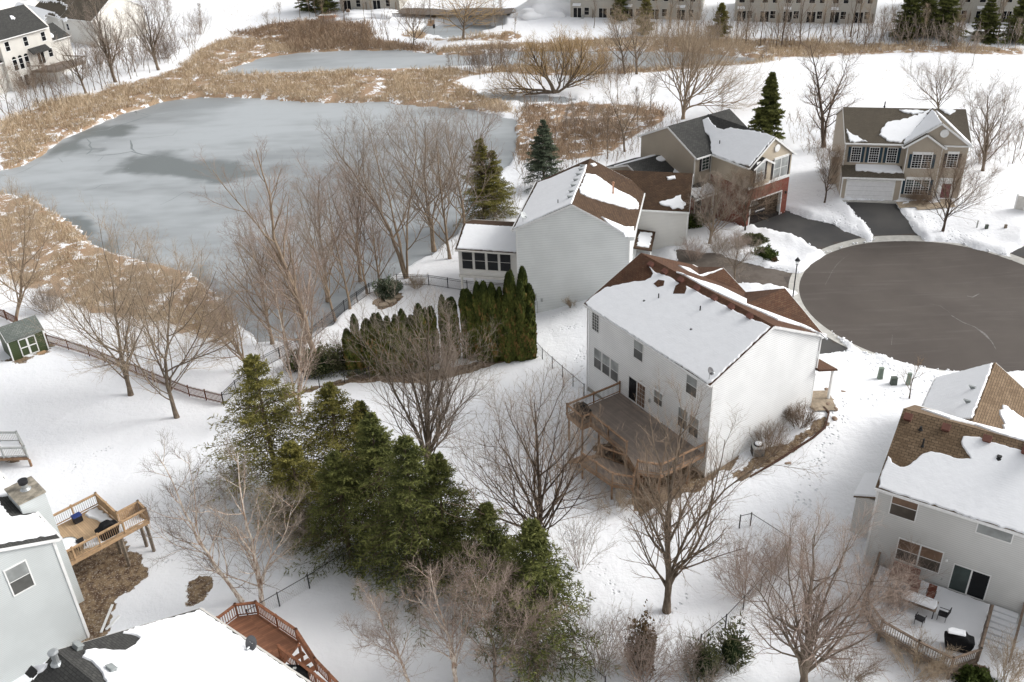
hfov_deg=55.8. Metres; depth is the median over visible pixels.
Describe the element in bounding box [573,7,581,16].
patio door
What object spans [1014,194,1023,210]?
fence
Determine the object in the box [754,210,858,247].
driveway
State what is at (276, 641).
deck
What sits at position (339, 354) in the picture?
evergreen shrub
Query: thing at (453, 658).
bare tree
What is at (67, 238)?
reeds
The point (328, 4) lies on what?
spruce
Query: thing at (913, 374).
bare tree
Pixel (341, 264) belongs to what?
bare tree
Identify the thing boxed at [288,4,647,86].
scrub
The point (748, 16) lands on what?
bare tree
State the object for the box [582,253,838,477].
house
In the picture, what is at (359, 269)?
bare tree
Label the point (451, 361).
bare shrub
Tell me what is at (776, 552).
bare shrub
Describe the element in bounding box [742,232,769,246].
evergreen shrub
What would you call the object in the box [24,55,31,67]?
window
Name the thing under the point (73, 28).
house
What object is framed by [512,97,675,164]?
reeds
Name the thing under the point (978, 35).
bare tree
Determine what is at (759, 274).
driveway
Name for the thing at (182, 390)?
fence
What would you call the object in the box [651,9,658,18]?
patio door
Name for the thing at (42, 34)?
window
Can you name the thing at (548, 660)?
bare shrub
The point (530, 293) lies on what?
arborvitae
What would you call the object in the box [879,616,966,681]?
bare shrub
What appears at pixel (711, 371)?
satellite dish
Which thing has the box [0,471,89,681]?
house
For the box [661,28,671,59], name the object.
bare tree
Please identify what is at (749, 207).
bare tree
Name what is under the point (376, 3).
patio door
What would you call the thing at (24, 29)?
house
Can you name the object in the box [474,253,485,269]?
window
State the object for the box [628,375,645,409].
sliding door
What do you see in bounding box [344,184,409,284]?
bare tree
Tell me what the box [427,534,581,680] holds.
bare tree
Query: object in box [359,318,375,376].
arborvitae
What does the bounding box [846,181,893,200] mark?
garage door
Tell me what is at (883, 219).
driveway
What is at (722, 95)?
bare tree
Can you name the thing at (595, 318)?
window
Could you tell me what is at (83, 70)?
bare tree
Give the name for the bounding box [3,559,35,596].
window
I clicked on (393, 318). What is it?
arborvitae
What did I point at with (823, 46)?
reeds
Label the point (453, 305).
arborvitae
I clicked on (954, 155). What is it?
window
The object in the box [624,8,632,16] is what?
patio door
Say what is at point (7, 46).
window
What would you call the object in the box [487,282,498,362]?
arborvitae
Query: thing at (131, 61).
scrub
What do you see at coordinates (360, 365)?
arborvitae
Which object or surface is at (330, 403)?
spruce
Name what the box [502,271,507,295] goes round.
arborvitae
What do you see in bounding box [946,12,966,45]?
bare tree
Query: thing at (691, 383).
window
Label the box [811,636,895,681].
bare shrub
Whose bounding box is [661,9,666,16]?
window
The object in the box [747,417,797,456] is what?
bare shrub
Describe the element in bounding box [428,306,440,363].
arborvitae
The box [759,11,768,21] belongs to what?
patio door
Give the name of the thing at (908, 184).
window
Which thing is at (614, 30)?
bare tree
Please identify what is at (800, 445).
garden edging
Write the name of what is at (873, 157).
window
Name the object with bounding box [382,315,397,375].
arborvitae
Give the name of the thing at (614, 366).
window
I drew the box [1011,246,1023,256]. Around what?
driveway
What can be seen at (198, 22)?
bare shrub
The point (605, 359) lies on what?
window
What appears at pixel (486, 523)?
spruce
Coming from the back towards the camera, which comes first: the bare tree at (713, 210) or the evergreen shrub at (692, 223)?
the evergreen shrub at (692, 223)
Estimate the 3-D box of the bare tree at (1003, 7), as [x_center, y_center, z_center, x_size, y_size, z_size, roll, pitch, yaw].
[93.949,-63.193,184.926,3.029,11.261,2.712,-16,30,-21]
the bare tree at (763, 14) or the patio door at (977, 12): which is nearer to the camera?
the bare tree at (763, 14)
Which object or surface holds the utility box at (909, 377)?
on the snow ground at (84, 434)
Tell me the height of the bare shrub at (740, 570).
5.496 m
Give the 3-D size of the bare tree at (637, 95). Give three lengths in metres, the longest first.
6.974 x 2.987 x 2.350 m
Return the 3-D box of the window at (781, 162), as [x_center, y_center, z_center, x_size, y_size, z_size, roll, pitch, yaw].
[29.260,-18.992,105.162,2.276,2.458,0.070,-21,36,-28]
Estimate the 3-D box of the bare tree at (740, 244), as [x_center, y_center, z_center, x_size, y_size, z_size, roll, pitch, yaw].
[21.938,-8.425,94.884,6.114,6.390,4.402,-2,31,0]
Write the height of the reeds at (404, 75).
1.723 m
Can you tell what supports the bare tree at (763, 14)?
on the snow ground at (84, 434)
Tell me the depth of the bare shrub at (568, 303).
98.54 m
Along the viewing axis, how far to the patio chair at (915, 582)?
62.65 m
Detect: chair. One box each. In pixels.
[75,537,85,549]
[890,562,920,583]
[910,579,920,591]
[914,612,926,626]
[926,583,937,598]
[936,607,951,622]
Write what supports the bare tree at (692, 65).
on the snow ground at (84, 434)
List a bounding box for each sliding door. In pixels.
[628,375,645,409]
[947,563,990,600]
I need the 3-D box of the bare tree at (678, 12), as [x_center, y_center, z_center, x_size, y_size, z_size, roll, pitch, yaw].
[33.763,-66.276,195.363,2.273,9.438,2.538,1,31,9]
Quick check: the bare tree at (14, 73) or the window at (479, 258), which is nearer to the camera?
the window at (479, 258)
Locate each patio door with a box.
[37,52,46,63]
[343,0,351,9]
[372,0,380,8]
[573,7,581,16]
[598,8,606,17]
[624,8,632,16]
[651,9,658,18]
[676,9,685,19]
[737,11,745,20]
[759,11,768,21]
[782,11,792,21]
[805,11,815,22]
[829,12,839,22]
[853,12,863,22]
[974,11,983,21]
[1002,11,1012,22]
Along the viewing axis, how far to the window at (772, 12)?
199.14 m
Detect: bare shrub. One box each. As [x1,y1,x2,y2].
[10,71,40,89]
[20,279,74,313]
[82,42,103,63]
[137,28,183,59]
[179,8,210,34]
[197,455,256,501]
[260,492,343,551]
[316,322,344,362]
[317,8,339,24]
[404,273,428,288]
[435,345,473,374]
[463,44,492,69]
[476,34,517,62]
[482,608,575,681]
[543,492,617,569]
[545,589,669,679]
[563,295,575,307]
[584,48,620,74]
[587,488,638,519]
[588,598,708,681]
[650,484,681,515]
[654,614,757,681]
[676,236,709,260]
[691,515,783,612]
[706,230,733,253]
[727,232,753,248]
[741,531,802,579]
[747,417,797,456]
[780,398,821,429]
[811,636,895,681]
[832,536,950,625]
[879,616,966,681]
[903,189,935,203]
[970,140,1002,164]
[981,625,1023,681]
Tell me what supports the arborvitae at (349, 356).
on the snow ground at (84, 434)
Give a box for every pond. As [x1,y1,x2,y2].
[0,97,516,342]
[221,50,763,74]
[418,24,494,37]
[475,92,575,103]
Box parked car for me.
[750,201,764,213]
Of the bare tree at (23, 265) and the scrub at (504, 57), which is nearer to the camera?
the bare tree at (23, 265)
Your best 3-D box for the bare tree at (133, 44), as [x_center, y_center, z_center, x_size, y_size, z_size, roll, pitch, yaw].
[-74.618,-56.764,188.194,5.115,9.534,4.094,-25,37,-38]
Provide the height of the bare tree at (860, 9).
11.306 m
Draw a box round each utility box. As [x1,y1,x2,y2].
[877,367,884,379]
[889,376,897,385]
[905,372,911,384]
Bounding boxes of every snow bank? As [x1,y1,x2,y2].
[336,8,401,19]
[510,7,565,19]
[512,0,569,14]
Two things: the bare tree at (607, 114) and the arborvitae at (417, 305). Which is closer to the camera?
the arborvitae at (417, 305)
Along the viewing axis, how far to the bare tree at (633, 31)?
173.80 m
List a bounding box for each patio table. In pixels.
[62,537,77,557]
[899,589,938,618]
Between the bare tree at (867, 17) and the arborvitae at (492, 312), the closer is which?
the arborvitae at (492, 312)
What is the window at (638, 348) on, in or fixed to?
in the house at (758, 352)
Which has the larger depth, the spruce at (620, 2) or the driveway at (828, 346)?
the spruce at (620, 2)
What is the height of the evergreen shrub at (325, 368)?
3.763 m
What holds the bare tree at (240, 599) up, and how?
on the snow ground at (84, 434)
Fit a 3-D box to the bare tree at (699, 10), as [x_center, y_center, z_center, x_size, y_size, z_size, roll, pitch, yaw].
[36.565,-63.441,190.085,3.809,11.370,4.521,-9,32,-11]
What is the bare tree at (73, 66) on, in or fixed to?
on the snow ground at (84, 434)
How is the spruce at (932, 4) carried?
on the snow ground at (84, 434)
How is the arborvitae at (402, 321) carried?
on the snow ground at (84, 434)
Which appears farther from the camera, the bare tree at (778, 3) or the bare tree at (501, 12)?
the bare tree at (501, 12)
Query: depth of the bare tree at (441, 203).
108.82 m
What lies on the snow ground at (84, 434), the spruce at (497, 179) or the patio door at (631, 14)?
the spruce at (497, 179)
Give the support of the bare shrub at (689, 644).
on the snow ground at (84, 434)
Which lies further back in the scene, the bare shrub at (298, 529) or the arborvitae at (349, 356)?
the arborvitae at (349, 356)
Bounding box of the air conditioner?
[750,441,764,456]
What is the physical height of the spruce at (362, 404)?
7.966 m
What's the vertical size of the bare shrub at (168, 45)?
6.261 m
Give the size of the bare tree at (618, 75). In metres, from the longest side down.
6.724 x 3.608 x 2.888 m
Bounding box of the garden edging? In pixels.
[750,406,829,477]
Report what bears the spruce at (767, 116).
on the snow ground at (84, 434)
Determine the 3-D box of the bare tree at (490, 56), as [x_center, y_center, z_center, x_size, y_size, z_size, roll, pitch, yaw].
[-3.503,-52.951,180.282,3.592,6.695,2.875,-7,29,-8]
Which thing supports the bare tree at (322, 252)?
on the snow ground at (84, 434)
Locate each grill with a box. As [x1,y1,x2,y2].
[94,519,118,540]
[286,664,309,679]
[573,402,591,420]
[944,627,974,652]
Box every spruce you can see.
[178,353,335,532]
[251,440,341,556]
[282,381,391,522]
[284,450,394,586]
[294,0,318,12]
[313,0,339,13]
[318,411,435,591]
[333,434,488,646]
[343,399,390,476]
[382,451,506,617]
[435,500,557,636]
[453,137,515,226]
[463,516,620,681]
[469,150,519,217]
[521,119,562,192]
[610,0,630,20]
[635,0,653,35]
[712,2,731,36]
[748,71,785,139]
[889,0,924,42]
[909,0,942,37]
[922,0,967,44]
[966,0,1002,44]
[998,0,1023,44]
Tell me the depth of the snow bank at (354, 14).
218.72 m
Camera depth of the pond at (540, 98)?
168.99 m
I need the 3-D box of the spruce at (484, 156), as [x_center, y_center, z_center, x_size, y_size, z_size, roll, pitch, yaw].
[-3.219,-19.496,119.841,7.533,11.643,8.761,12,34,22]
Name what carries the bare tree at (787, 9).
on the snow ground at (84, 434)
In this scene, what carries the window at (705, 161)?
in the house at (724, 140)
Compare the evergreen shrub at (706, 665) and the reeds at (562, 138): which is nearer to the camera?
the evergreen shrub at (706, 665)
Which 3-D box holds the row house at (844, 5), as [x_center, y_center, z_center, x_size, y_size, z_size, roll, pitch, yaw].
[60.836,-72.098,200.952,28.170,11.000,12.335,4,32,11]
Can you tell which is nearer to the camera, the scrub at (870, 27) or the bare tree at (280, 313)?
the bare tree at (280, 313)
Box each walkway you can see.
[811,390,835,410]
[896,199,955,209]
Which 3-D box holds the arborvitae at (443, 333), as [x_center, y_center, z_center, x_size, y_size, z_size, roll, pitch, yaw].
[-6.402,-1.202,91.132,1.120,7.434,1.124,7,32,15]
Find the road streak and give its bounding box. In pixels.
[823,258,995,348]
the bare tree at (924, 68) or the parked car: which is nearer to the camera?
the parked car
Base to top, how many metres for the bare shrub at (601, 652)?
5.656 m
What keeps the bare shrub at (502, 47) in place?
on the snow ground at (84, 434)
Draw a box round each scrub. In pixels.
[0,12,201,116]
[198,183,522,380]
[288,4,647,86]
[513,91,1023,184]
[645,0,1023,49]
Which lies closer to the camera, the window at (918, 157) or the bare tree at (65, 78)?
the window at (918, 157)
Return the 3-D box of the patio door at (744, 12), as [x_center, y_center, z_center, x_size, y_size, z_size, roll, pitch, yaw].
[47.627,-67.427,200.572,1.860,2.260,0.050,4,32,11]
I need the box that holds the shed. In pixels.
[0,315,48,360]
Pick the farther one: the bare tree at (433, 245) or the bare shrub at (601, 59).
the bare shrub at (601, 59)
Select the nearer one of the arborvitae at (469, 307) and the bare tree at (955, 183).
the arborvitae at (469, 307)
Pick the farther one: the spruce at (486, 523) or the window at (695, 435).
the window at (695, 435)
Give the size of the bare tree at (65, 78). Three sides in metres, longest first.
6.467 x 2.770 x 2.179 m
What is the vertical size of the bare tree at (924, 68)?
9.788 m
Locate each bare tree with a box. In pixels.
[0,65,10,116]
[0,174,82,321]
[2,189,201,395]
[6,60,31,108]
[13,71,30,111]
[24,62,40,103]
[25,53,47,102]
[40,62,53,96]
[44,221,268,418]
[50,60,62,101]
[51,30,95,93]
[59,67,71,96]
[64,0,135,82]
[77,47,99,89]
[77,56,89,93]
[80,38,106,88]
[93,52,109,86]
[102,35,122,83]
[114,31,137,78]
[118,24,138,71]
[122,0,179,70]
[127,42,136,74]
[134,432,280,602]
[140,37,152,71]
[148,0,161,22]
[158,271,253,362]
[171,433,310,605]
[187,135,332,372]
[199,207,316,349]
[207,202,299,344]
[248,247,336,413]
[259,205,331,343]
[263,12,269,33]
[271,2,282,18]
[278,174,368,321]
[285,149,362,301]
[295,167,367,309]
[313,80,464,278]
[315,109,401,281]
[322,163,385,293]
[335,576,436,681]
[336,273,503,468]
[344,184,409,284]
[359,103,476,251]
[387,0,434,46]
[391,120,482,258]
[391,545,501,681]
[419,100,499,222]
[426,0,505,39]
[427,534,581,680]
[431,354,631,555]
[445,52,452,72]
[446,100,505,211]
[462,42,472,73]
[474,43,485,65]
[479,20,615,100]
[486,42,502,73]
[497,0,503,28]
[562,108,570,127]
[565,100,578,135]
[581,360,831,614]
[583,103,597,147]
[591,0,597,25]
[594,104,618,158]
[595,71,659,151]
[597,2,648,73]
[607,1,662,73]
[609,62,624,97]
[628,87,642,123]
[631,0,779,119]
[638,73,659,111]
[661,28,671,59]
[667,3,675,46]
[676,0,683,32]
[682,168,749,243]
[686,0,694,33]
[688,0,704,33]
[701,163,789,229]
[705,24,719,49]
[708,227,766,280]
[713,494,924,681]
[719,91,724,109]
[733,3,743,39]
[744,0,758,41]
[760,0,768,45]
[774,0,785,45]
[780,0,793,46]
[795,0,816,44]
[795,36,865,147]
[808,6,815,37]
[811,139,853,202]
[819,0,832,42]
[828,0,843,27]
[848,0,861,36]
[857,0,865,37]
[864,0,874,47]
[875,7,888,46]
[887,6,896,43]
[896,52,974,108]
[897,356,924,398]
[909,46,917,66]
[910,147,1007,231]
[920,3,929,46]
[939,23,948,48]
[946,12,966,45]
[954,66,1023,170]
[959,0,966,24]
[971,33,984,64]
[993,0,1006,33]
[997,0,1007,36]
[1003,116,1023,163]
[1015,17,1023,47]
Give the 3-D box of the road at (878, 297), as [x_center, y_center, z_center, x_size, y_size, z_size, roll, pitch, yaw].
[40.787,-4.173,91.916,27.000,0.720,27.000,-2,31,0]
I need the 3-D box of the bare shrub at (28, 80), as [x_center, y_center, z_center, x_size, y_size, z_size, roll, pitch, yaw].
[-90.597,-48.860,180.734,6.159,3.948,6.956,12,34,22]
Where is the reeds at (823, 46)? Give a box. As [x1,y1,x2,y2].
[402,15,1023,75]
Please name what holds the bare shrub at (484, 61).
on the snow ground at (84, 434)
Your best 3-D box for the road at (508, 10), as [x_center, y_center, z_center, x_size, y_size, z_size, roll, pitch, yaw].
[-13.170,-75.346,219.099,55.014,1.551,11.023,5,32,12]
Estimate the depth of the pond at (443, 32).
213.89 m
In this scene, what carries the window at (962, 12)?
in the row house at (975, 6)
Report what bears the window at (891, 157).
in the house at (889, 148)
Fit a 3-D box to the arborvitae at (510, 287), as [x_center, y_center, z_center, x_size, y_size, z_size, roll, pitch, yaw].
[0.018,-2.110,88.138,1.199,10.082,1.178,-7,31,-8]
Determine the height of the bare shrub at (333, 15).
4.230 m
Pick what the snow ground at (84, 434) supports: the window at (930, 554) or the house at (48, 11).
the house at (48, 11)
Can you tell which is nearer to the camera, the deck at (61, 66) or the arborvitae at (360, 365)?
the arborvitae at (360, 365)
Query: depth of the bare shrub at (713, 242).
101.15 m
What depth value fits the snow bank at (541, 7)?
209.98 m
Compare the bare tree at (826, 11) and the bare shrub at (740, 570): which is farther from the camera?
the bare tree at (826, 11)
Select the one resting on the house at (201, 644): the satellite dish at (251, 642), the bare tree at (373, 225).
the satellite dish at (251, 642)
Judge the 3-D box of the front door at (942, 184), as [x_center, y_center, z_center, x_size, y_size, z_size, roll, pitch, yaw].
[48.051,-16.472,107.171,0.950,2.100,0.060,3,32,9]
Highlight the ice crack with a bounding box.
[6,103,398,202]
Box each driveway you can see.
[676,249,791,287]
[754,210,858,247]
[818,337,847,353]
[846,202,918,235]
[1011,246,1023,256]
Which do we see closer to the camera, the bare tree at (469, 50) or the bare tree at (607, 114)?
the bare tree at (607, 114)
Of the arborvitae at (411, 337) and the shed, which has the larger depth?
the shed
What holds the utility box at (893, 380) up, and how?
on the snow ground at (84, 434)
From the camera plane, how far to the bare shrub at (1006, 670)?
57.14 m
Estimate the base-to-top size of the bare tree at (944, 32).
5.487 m
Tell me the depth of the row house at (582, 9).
205.33 m
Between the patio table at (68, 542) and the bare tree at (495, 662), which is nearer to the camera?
the bare tree at (495, 662)
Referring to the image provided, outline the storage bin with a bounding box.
[70,512,82,524]
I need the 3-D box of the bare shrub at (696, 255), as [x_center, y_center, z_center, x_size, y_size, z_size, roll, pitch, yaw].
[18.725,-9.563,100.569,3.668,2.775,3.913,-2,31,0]
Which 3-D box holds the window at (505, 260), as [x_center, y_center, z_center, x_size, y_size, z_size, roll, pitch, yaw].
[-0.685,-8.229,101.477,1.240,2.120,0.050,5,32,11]
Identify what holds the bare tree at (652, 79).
on the snow ground at (84, 434)
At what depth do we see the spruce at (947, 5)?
185.67 m
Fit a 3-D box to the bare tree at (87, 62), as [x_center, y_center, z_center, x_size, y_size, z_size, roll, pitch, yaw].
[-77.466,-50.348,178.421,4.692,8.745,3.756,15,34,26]
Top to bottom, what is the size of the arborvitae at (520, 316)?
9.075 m
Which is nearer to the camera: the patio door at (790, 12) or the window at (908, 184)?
the window at (908, 184)
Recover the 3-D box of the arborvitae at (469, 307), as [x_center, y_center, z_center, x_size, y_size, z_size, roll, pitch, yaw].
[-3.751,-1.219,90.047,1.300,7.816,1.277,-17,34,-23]
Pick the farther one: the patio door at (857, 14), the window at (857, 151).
the patio door at (857, 14)
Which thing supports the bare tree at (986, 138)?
on the snow ground at (84, 434)
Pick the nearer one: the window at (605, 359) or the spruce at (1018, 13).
the window at (605, 359)
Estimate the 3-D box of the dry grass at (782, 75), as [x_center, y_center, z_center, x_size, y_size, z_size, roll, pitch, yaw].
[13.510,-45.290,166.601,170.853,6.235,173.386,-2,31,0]
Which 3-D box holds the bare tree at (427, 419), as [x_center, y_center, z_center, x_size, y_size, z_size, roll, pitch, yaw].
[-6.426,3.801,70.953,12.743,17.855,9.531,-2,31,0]
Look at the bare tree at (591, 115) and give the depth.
140.13 m
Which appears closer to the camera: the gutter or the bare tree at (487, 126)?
the gutter
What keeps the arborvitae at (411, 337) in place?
on the snow ground at (84, 434)
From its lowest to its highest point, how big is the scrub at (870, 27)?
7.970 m
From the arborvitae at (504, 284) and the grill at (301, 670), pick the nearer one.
the grill at (301, 670)
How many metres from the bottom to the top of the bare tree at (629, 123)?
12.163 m
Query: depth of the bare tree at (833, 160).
106.39 m
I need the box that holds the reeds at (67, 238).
[0,189,236,343]
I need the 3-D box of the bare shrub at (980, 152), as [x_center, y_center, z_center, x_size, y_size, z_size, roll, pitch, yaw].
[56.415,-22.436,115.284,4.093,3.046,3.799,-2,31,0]
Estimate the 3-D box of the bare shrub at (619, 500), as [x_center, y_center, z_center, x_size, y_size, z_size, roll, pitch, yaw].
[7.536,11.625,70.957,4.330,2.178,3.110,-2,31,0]
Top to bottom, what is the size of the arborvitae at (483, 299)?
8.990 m
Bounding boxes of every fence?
[0,309,17,321]
[45,333,222,403]
[221,274,503,400]
[221,367,371,404]
[246,541,359,614]
[537,343,585,395]
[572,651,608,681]
[698,512,793,641]
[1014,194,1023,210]
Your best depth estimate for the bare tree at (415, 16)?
198.00 m
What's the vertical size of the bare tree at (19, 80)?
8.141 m
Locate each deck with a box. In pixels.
[0,430,32,466]
[30,55,88,85]
[53,492,155,566]
[216,600,338,681]
[566,381,705,503]
[861,552,1023,679]
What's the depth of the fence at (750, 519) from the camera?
63.91 m
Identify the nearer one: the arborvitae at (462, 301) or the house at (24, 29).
the arborvitae at (462, 301)
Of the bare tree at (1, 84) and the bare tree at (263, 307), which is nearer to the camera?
the bare tree at (263, 307)
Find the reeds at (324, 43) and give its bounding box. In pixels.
[227,12,435,52]
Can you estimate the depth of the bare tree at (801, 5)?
186.74 m
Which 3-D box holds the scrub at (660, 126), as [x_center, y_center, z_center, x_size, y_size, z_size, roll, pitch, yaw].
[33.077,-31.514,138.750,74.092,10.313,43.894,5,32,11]
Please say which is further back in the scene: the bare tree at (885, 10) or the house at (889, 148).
the bare tree at (885, 10)
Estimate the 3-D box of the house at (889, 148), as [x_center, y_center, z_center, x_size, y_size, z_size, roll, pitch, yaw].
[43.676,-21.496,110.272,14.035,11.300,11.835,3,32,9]
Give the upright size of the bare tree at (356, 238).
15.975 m
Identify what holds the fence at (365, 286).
on the snow ground at (84, 434)
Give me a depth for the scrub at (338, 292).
103.91 m
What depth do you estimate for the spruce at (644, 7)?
197.16 m
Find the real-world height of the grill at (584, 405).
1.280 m
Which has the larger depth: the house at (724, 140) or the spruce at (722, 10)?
the spruce at (722, 10)
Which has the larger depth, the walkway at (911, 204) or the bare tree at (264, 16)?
the bare tree at (264, 16)
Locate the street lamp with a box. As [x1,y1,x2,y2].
[792,257,799,296]
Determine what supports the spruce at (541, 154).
on the snow ground at (84, 434)
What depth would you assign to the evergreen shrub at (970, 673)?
57.43 m
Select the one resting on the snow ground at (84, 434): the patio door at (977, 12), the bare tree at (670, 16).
the bare tree at (670, 16)
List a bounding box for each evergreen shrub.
[285,346,310,372]
[302,340,346,379]
[329,344,346,373]
[371,274,403,300]
[623,599,657,676]
[681,630,724,681]
[688,210,704,228]
[711,611,755,674]
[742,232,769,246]
[751,244,778,260]
[950,662,997,681]
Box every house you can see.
[0,0,39,9]
[0,4,74,94]
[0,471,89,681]
[15,0,73,31]
[25,607,310,681]
[60,0,148,46]
[340,0,406,10]
[455,158,693,312]
[570,0,704,19]
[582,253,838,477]
[606,109,796,226]
[734,0,877,24]
[828,101,973,203]
[850,362,1023,625]
[917,0,1020,22]
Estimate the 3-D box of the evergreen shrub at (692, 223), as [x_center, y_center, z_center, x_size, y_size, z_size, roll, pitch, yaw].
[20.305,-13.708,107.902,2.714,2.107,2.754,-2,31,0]
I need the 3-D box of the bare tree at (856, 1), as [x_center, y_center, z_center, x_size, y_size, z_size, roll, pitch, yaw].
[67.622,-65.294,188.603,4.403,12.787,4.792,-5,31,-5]
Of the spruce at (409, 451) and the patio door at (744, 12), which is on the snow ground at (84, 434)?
the spruce at (409, 451)
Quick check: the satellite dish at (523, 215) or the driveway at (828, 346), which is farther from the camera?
the satellite dish at (523, 215)
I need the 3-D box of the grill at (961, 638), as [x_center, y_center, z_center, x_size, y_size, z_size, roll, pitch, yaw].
[27.108,18.147,58.574,1.673,1.464,0.693,8,33,16]
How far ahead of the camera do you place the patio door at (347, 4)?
222.89 m
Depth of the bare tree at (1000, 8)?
185.51 m
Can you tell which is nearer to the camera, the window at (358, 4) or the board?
the board
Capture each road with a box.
[344,7,514,15]
[784,233,1023,371]
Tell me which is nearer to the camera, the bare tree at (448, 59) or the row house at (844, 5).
the bare tree at (448, 59)
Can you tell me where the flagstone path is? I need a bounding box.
[379,295,401,306]
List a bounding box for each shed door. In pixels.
[17,337,30,356]
[26,334,39,353]
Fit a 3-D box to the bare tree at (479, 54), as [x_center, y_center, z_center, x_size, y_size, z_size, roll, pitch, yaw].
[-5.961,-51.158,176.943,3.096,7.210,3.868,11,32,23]
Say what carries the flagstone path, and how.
on the snow ground at (84, 434)
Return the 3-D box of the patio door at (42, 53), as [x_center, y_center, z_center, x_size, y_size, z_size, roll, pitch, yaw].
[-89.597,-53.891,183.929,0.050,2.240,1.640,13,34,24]
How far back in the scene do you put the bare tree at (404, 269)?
103.23 m
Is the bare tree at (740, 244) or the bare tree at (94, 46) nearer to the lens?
the bare tree at (740, 244)
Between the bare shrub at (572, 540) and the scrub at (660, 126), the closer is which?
the bare shrub at (572, 540)
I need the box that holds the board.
[100,604,119,632]
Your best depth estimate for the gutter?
98.37 m
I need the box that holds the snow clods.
[661,198,1014,371]
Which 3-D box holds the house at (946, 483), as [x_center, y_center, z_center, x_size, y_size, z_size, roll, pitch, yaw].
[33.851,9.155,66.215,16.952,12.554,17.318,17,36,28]
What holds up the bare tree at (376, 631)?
on the snow ground at (84, 434)
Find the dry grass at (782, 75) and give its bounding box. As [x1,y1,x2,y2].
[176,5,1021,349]
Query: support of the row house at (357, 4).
on the snow ground at (84, 434)
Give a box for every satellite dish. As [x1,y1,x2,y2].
[245,635,256,650]
[520,211,526,218]
[708,367,714,378]
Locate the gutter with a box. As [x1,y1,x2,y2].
[788,235,1023,370]
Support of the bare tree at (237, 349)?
on the snow ground at (84, 434)
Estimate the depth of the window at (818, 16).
197.40 m
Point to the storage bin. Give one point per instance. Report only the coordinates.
(77, 517)
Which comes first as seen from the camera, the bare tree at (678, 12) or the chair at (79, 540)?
the chair at (79, 540)
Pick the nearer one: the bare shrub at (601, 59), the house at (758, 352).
the house at (758, 352)
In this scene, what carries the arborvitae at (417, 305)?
on the snow ground at (84, 434)
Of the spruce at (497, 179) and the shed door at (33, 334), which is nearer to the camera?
the shed door at (33, 334)
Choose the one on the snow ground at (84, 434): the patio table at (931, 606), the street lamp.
the street lamp
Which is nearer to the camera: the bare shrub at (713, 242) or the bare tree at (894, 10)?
the bare shrub at (713, 242)
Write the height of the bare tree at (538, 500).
17.434 m
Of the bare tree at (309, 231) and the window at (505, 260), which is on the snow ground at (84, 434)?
the bare tree at (309, 231)
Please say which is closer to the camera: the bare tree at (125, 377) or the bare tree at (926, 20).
the bare tree at (125, 377)
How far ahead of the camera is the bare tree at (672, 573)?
57.78 m
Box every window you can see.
[3,41,10,51]
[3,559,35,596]
[12,59,19,70]
[18,57,25,69]
[22,36,29,46]
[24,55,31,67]
[40,31,46,41]
[48,47,53,57]
[355,0,360,6]
[461,252,473,269]
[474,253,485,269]
[486,253,498,270]
[499,254,511,271]
[584,7,588,14]
[592,312,598,333]
[594,346,601,371]
[602,352,609,377]
[610,358,618,382]
[633,340,643,362]
[653,389,662,407]
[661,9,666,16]
[677,406,687,431]
[685,374,697,398]
[688,413,699,439]
[701,156,709,170]
[755,160,765,180]
[769,10,775,18]
[772,153,789,179]
[793,11,798,18]
[816,11,822,18]
[840,11,846,19]
[850,147,861,161]
[867,147,879,162]
[885,147,897,162]
[888,496,918,522]
[894,537,944,573]
[903,177,930,194]
[910,152,933,168]
[945,151,959,167]
[960,10,967,17]
[975,523,1013,543]
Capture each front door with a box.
[694,200,701,213]
[940,184,950,197]
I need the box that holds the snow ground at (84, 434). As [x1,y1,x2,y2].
[0,0,1023,681]
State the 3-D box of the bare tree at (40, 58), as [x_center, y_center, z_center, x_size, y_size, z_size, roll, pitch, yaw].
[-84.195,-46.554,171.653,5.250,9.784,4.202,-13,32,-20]
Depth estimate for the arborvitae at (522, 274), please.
86.76 m
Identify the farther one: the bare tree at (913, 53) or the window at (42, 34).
the window at (42, 34)
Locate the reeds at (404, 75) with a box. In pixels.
[0,30,526,166]
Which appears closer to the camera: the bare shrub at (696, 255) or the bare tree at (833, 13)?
the bare shrub at (696, 255)
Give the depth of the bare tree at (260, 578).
60.79 m
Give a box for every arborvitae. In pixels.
[341,328,356,376]
[349,313,364,374]
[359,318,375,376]
[369,313,383,375]
[374,312,386,375]
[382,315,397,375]
[391,314,404,374]
[397,308,410,373]
[406,314,418,372]
[413,303,427,371]
[423,307,433,366]
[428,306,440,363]
[438,294,449,358]
[446,296,461,359]
[458,288,467,358]
[465,291,475,360]
[472,280,482,361]
[477,280,490,362]
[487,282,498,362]
[496,286,503,361]
[501,292,512,362]
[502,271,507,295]
[505,269,517,361]
[515,278,526,361]
[517,265,527,288]
[524,304,536,359]
[525,282,537,351]
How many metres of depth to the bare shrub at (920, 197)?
106.69 m
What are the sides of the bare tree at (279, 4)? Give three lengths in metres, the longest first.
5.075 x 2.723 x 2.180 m
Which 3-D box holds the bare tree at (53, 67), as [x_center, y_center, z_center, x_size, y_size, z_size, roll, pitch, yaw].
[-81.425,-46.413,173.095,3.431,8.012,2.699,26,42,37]
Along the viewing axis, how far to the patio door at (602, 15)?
207.10 m
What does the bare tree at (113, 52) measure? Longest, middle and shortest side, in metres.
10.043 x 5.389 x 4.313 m
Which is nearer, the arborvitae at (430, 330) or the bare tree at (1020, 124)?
the arborvitae at (430, 330)
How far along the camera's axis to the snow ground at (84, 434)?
83.71 m
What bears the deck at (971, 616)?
on the snow ground at (84, 434)

